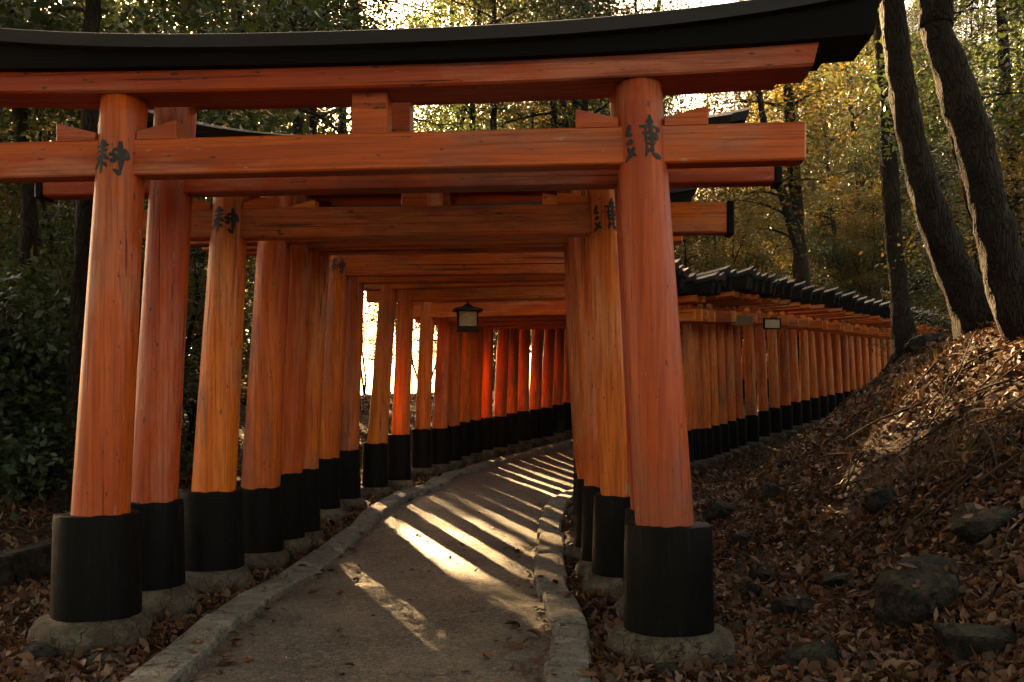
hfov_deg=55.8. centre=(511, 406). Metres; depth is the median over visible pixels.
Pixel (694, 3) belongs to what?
sky
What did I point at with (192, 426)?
understorey tree
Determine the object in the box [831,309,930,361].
torii gate
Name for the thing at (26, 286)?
bush
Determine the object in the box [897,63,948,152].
forest tree
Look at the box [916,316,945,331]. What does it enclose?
torii gate
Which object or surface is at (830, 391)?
torii gate
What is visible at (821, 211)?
understorey tree
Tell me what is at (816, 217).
understorey tree
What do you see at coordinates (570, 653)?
kerb
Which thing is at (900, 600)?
rock
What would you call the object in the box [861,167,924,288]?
understorey tree
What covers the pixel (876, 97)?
forest tree
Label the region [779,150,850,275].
understorey tree
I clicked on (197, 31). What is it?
forest tree
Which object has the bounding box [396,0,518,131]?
forest tree
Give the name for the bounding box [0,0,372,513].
forest tree
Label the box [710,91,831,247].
forest tree
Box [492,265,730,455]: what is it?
torii gate
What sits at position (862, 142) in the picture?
forest tree
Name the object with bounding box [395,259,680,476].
torii gate
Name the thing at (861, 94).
forest tree
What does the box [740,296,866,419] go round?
torii gate
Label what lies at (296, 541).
torii gate
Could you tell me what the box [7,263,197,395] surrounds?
bush
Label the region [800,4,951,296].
forest tree
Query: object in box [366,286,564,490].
torii gate
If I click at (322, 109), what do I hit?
forest tree
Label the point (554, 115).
forest tree
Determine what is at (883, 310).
torii gate
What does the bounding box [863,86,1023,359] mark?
understorey tree
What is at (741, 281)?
torii gate
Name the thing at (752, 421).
torii gate
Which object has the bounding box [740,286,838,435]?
torii gate
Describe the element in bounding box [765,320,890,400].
torii gate
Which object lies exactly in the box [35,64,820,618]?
torii gate
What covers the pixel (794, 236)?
forest tree
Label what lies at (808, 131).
forest tree
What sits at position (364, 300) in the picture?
forest tree
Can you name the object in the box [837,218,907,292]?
understorey tree
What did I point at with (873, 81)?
forest tree
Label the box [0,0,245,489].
forest tree
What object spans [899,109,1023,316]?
understorey tree
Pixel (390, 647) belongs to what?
path
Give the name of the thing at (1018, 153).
understorey tree
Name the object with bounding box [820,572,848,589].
rock
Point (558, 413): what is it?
torii gate
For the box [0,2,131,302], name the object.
understorey tree
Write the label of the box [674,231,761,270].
understorey tree
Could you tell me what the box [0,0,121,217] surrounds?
forest tree
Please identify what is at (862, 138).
forest tree
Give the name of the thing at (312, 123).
forest tree
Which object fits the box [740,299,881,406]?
torii gate
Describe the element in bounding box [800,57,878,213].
forest tree
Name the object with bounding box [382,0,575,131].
forest tree
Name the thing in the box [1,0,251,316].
forest tree
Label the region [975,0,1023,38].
forest tree
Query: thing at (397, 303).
forest tree
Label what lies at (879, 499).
rock
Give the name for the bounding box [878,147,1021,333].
understorey tree
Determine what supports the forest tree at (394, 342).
on the ground at (770, 450)
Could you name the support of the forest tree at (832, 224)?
on the ground at (770, 450)
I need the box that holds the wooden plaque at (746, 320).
[730,297,752,325]
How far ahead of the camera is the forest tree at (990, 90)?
25.17 m
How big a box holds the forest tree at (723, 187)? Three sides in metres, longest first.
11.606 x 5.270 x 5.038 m
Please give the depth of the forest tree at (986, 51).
26.93 m
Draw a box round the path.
[115,405,768,681]
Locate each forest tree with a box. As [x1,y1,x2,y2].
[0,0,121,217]
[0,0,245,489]
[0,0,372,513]
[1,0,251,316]
[24,0,337,411]
[30,2,157,252]
[125,0,366,126]
[129,0,428,130]
[131,0,316,125]
[172,1,322,124]
[186,0,397,133]
[202,0,473,134]
[207,3,323,132]
[222,1,421,133]
[230,0,485,408]
[236,2,500,134]
[240,0,446,404]
[251,5,350,133]
[281,1,349,134]
[287,0,440,133]
[317,108,377,312]
[320,110,378,329]
[363,0,579,328]
[363,295,435,361]
[363,302,417,392]
[364,112,530,357]
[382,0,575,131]
[387,0,487,130]
[394,0,576,129]
[395,115,439,346]
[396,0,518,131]
[402,0,547,131]
[411,0,676,390]
[448,0,638,127]
[448,0,671,130]
[473,0,705,129]
[476,1,567,128]
[489,99,591,337]
[498,0,712,128]
[503,0,665,128]
[516,99,603,127]
[578,0,713,114]
[588,0,741,206]
[603,99,722,271]
[663,94,704,115]
[677,92,754,266]
[678,0,872,283]
[682,92,764,272]
[692,65,877,384]
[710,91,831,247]
[712,96,823,287]
[725,0,916,367]
[727,64,877,239]
[727,116,830,288]
[737,90,848,275]
[758,68,933,290]
[770,73,863,173]
[793,53,877,237]
[799,40,873,146]
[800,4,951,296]
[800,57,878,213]
[807,0,966,294]
[811,0,1023,240]
[811,2,924,177]
[817,48,877,153]
[819,58,915,299]
[820,0,967,256]
[840,114,912,242]
[844,22,930,126]
[846,33,947,201]
[879,0,993,341]
[883,0,1023,259]
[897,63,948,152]
[901,2,999,219]
[905,5,1023,302]
[906,0,991,145]
[906,0,1021,243]
[906,8,954,97]
[908,18,947,165]
[909,25,974,165]
[913,40,1012,217]
[917,0,1023,339]
[924,0,996,136]
[926,2,1023,211]
[939,8,1023,225]
[954,0,1023,71]
[958,3,1022,248]
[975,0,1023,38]
[983,11,1023,125]
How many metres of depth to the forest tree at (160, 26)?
25.49 m
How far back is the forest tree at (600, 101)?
28.34 m
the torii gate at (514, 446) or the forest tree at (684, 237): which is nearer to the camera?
the torii gate at (514, 446)
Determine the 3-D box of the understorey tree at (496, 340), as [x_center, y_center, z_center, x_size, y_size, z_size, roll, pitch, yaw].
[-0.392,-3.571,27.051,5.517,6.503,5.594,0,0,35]
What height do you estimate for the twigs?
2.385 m
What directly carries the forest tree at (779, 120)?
on the ground at (770, 450)
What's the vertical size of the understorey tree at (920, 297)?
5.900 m
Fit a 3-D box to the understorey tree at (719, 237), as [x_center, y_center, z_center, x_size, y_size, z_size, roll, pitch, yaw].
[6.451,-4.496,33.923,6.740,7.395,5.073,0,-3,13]
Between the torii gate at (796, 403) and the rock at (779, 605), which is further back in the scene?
the torii gate at (796, 403)
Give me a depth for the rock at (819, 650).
4.96 m
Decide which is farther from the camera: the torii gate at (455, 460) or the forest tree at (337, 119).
the forest tree at (337, 119)
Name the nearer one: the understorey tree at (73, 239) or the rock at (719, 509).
the rock at (719, 509)
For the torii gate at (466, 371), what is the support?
on the ground at (770, 450)
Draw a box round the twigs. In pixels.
[0,332,1023,669]
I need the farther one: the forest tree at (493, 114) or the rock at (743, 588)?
the forest tree at (493, 114)
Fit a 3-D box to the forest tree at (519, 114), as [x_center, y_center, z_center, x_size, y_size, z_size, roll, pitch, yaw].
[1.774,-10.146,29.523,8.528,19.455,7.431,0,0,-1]
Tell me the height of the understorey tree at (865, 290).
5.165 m
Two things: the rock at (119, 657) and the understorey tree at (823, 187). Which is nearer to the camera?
the rock at (119, 657)
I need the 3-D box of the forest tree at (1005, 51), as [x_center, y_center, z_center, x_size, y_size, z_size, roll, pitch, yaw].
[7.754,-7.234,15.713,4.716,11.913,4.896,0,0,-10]
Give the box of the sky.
[47,0,1020,394]
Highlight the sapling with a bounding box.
[3,199,255,407]
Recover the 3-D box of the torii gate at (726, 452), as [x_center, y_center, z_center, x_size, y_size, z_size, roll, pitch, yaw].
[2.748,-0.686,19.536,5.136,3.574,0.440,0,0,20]
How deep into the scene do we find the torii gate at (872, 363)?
28.63 m
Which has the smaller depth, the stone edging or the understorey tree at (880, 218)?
the stone edging
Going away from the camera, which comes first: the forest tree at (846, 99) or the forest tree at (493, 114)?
the forest tree at (493, 114)
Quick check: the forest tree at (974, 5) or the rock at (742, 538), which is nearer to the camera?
the rock at (742, 538)
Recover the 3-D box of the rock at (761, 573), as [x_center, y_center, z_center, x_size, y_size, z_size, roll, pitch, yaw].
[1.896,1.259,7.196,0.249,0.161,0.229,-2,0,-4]
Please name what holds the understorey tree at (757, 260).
on the ground at (770, 450)
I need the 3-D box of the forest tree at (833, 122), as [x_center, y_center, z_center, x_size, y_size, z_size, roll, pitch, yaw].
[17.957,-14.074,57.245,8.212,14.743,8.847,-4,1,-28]
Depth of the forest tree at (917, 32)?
64.79 m
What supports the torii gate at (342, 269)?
on the ground at (770, 450)
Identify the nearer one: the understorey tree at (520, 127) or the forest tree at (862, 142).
the understorey tree at (520, 127)
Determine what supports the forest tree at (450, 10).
on the ground at (770, 450)
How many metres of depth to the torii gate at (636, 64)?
5.40 m
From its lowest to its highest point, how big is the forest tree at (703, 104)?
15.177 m
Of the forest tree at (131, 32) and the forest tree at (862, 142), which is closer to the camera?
the forest tree at (131, 32)
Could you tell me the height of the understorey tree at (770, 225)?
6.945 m
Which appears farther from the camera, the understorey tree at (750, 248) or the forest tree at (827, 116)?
the forest tree at (827, 116)
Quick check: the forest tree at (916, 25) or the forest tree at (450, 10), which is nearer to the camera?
the forest tree at (450, 10)
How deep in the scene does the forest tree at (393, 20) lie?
22.26 m
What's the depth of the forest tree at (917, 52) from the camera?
70.75 m
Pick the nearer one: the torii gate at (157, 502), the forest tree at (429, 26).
the torii gate at (157, 502)
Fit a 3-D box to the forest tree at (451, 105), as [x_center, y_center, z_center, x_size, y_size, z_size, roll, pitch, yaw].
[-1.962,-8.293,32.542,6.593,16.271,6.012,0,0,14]
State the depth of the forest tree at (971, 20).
57.75 m
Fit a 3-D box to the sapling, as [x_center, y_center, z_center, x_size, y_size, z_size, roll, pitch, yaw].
[-4.026,-1.302,12.106,3.587,4.510,4.877,0,0,33]
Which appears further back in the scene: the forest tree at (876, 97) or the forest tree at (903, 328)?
the forest tree at (876, 97)
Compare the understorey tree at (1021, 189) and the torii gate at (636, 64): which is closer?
the torii gate at (636, 64)
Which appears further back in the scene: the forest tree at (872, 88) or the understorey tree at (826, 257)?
the forest tree at (872, 88)
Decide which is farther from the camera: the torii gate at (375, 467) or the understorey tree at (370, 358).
the understorey tree at (370, 358)
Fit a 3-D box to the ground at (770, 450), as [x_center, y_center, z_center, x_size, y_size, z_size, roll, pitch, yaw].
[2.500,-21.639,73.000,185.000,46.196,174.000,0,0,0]
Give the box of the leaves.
[0,312,1023,681]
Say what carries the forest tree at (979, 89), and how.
on the ground at (770, 450)
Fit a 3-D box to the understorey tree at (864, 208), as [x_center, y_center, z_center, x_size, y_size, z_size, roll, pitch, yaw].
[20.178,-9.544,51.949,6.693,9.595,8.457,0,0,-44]
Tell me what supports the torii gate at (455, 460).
on the ground at (770, 450)
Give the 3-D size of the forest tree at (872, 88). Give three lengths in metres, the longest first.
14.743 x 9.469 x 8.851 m
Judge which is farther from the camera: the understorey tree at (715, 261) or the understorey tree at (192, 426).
the understorey tree at (715, 261)
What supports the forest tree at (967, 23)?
on the ground at (770, 450)
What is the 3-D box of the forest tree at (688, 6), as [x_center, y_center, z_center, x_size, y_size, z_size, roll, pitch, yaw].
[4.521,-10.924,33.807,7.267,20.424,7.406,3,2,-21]
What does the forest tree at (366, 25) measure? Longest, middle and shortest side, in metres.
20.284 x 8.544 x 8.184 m
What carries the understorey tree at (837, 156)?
on the ground at (770, 450)
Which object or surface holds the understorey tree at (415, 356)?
on the ground at (770, 450)
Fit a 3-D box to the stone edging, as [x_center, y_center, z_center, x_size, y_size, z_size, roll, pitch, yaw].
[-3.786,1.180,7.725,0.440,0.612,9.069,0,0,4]
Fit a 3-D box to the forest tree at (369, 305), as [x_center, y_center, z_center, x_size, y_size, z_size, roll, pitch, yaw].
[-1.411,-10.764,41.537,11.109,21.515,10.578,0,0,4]
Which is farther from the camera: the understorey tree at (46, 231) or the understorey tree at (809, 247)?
the understorey tree at (809, 247)
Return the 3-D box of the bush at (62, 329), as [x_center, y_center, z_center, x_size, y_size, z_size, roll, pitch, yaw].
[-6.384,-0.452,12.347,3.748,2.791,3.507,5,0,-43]
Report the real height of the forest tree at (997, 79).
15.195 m
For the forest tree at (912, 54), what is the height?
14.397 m
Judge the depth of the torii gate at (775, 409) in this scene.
21.48 m
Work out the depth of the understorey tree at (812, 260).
48.84 m
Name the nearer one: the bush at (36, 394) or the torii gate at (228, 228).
the torii gate at (228, 228)
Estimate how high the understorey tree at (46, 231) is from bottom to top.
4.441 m
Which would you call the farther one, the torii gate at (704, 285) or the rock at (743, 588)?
the torii gate at (704, 285)
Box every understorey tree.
[0,0,201,401]
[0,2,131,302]
[0,133,30,273]
[0,184,73,279]
[0,196,75,279]
[1,129,250,420]
[43,201,188,398]
[55,111,255,409]
[140,109,317,454]
[141,112,254,389]
[361,295,413,394]
[364,303,436,383]
[434,327,531,377]
[434,328,543,353]
[493,117,560,389]
[673,187,778,373]
[674,186,780,357]
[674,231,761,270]
[675,217,812,280]
[681,169,810,352]
[701,156,840,356]
[702,168,854,285]
[704,187,791,271]
[727,207,792,274]
[758,174,872,277]
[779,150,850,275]
[785,190,860,284]
[787,204,877,292]
[804,225,859,295]
[810,135,866,204]
[811,170,923,305]
[818,192,886,292]
[823,136,955,297]
[824,243,887,301]
[837,175,915,272]
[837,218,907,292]
[858,0,1023,283]
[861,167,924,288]
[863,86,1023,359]
[863,201,943,309]
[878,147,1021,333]
[882,222,973,314]
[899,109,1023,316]
[960,120,1023,277]
[968,0,1023,219]
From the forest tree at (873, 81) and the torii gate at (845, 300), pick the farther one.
the forest tree at (873, 81)
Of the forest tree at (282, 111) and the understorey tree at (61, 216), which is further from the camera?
the forest tree at (282, 111)
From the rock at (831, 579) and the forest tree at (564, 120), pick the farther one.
the forest tree at (564, 120)
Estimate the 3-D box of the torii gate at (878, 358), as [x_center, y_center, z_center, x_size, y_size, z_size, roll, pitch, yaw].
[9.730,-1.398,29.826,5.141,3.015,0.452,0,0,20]
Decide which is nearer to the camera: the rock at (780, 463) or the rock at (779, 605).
the rock at (779, 605)
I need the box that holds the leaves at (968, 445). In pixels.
[800,339,1023,496]
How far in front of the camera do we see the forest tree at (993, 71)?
44.42 m
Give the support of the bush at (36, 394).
on the ground at (770, 450)
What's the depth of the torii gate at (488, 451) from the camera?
16.88 m
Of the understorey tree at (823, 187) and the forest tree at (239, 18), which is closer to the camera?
the forest tree at (239, 18)
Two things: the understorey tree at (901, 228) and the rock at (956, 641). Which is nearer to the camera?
the rock at (956, 641)
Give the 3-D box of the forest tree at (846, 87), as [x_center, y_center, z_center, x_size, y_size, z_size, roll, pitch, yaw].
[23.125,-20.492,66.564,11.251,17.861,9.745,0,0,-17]
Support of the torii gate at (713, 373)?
on the ground at (770, 450)
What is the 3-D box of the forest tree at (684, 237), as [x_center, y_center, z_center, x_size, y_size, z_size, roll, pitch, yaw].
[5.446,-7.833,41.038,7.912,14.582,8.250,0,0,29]
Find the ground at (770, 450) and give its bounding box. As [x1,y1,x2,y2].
[0,188,1023,681]
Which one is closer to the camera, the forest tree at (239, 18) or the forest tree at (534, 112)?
the forest tree at (239, 18)
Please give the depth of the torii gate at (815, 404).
23.84 m
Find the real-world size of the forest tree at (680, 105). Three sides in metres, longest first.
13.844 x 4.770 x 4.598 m
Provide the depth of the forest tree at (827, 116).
65.06 m
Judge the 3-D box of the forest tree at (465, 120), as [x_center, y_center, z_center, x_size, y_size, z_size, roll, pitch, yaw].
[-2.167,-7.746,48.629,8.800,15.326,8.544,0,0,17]
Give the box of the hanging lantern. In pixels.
[452,301,482,331]
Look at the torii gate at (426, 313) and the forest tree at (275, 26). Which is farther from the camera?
the forest tree at (275, 26)
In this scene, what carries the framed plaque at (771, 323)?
hanging from the torii gate at (726, 452)
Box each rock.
[6,642,59,660]
[79,651,132,665]
[654,662,687,676]
[702,498,735,523]
[730,532,752,545]
[737,582,761,600]
[748,565,776,581]
[761,482,784,503]
[771,592,816,615]
[776,458,792,467]
[777,638,839,672]
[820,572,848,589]
[864,487,897,513]
[874,554,960,628]
[905,333,941,352]
[934,623,1016,661]
[950,502,1021,543]
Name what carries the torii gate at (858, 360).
on the ground at (770, 450)
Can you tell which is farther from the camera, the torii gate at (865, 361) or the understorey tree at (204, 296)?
the torii gate at (865, 361)
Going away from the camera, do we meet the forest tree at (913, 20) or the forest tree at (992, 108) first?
the forest tree at (992, 108)
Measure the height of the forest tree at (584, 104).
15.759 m
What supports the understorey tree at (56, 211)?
on the ground at (770, 450)
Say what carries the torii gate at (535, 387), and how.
on the ground at (770, 450)
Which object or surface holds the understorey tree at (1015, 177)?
on the ground at (770, 450)
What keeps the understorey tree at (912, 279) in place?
on the ground at (770, 450)
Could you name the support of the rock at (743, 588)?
on the ground at (770, 450)
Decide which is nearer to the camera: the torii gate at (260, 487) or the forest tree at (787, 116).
the torii gate at (260, 487)
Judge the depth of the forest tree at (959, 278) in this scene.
9.18 m
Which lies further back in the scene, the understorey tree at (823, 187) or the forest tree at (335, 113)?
the understorey tree at (823, 187)
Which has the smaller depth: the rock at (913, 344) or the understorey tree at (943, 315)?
the rock at (913, 344)
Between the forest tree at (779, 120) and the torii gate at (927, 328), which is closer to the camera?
the torii gate at (927, 328)
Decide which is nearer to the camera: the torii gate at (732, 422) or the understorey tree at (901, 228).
the torii gate at (732, 422)
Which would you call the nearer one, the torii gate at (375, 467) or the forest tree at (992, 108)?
the torii gate at (375, 467)
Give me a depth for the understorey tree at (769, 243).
40.37 m
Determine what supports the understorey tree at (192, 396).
on the ground at (770, 450)
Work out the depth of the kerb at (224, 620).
7.04 m
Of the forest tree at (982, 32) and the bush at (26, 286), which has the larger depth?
the forest tree at (982, 32)
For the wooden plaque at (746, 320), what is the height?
0.522 m
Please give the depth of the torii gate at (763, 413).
20.88 m
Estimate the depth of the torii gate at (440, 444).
14.97 m
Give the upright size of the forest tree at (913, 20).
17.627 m
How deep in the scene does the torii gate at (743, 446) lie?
19.68 m
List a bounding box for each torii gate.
[0,0,881,670]
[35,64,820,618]
[142,110,733,596]
[190,107,750,576]
[202,190,682,562]
[246,188,671,546]
[319,188,697,526]
[339,275,572,516]
[360,282,564,497]
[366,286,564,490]
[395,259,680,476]
[415,265,682,472]
[434,268,688,469]
[437,271,718,462]
[460,273,696,465]
[481,272,724,458]
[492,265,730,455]
[493,266,753,469]
[493,269,736,452]
[529,269,756,467]
[541,272,761,465]
[552,272,768,464]
[563,274,775,462]
[715,279,778,459]
[723,276,787,456]
[732,279,795,453]
[739,281,805,448]
[739,284,815,443]
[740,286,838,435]
[740,287,824,439]
[740,291,842,432]
[740,291,855,428]
[740,295,858,423]
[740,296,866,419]
[740,298,874,412]
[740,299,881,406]
[740,301,889,399]
[740,317,890,401]
[741,306,890,404]
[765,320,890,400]
[766,307,914,401]
[767,310,916,396]
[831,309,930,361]
[831,313,932,342]
[879,310,921,368]
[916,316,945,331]
[918,317,941,329]
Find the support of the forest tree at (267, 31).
on the ground at (770, 450)
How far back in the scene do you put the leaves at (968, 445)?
7.12 m
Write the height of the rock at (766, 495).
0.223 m
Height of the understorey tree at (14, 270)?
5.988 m
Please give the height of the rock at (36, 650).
0.165 m
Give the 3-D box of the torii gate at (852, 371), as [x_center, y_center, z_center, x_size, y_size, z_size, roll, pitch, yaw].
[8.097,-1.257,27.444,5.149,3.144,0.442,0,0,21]
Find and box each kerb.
[121,402,768,681]
[534,489,591,681]
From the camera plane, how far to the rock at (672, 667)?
5.02 m
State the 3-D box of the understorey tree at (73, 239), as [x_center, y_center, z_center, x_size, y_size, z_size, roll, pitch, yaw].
[-7.079,-1.457,16.164,3.792,3.919,3.253,1,2,-17]
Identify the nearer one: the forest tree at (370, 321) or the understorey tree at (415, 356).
the understorey tree at (415, 356)
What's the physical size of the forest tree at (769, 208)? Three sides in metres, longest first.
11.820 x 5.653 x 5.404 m
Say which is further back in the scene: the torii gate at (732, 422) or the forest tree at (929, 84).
the torii gate at (732, 422)
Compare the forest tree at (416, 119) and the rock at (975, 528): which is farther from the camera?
the forest tree at (416, 119)
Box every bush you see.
[0,246,73,521]
[0,271,69,358]
[0,329,76,503]
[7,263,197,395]
[56,369,198,473]
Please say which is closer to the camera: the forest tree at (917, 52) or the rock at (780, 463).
the rock at (780, 463)
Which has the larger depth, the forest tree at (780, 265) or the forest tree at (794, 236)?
the forest tree at (780, 265)
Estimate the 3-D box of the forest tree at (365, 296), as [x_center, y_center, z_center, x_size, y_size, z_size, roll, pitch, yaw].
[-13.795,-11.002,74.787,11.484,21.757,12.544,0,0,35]
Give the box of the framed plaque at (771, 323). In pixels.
[763,302,780,328]
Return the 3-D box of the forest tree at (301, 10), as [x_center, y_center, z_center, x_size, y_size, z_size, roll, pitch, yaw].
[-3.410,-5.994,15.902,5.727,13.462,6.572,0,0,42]
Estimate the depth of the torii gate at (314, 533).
9.22 m
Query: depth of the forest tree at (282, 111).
27.05 m
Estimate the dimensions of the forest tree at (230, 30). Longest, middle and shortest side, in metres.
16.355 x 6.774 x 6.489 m
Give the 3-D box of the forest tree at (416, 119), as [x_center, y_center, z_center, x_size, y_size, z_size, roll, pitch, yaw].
[-5.049,-9.193,26.364,8.872,18.048,7.769,0,0,37]
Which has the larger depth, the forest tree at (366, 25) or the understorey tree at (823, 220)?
the understorey tree at (823, 220)
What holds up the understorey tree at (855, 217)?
on the ground at (770, 450)
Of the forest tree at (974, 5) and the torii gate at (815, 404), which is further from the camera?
the forest tree at (974, 5)
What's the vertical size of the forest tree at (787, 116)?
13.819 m
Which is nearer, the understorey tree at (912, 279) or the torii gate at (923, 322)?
the torii gate at (923, 322)
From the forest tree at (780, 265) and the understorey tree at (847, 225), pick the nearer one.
the forest tree at (780, 265)
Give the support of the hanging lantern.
hanging from the torii gate at (399, 459)
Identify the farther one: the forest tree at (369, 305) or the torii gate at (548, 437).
the forest tree at (369, 305)
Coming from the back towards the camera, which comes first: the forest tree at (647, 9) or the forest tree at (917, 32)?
the forest tree at (917, 32)
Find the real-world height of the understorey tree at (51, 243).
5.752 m
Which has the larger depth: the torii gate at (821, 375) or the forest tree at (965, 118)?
the torii gate at (821, 375)
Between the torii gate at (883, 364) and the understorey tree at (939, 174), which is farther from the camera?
the torii gate at (883, 364)
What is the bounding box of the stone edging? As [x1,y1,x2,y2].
[0,476,240,590]
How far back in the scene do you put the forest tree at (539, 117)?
33.59 m
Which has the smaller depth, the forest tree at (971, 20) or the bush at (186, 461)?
the bush at (186, 461)
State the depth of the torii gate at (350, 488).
11.22 m
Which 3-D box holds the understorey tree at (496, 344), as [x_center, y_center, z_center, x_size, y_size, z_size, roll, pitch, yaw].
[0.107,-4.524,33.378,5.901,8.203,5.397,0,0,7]
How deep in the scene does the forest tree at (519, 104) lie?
34.36 m

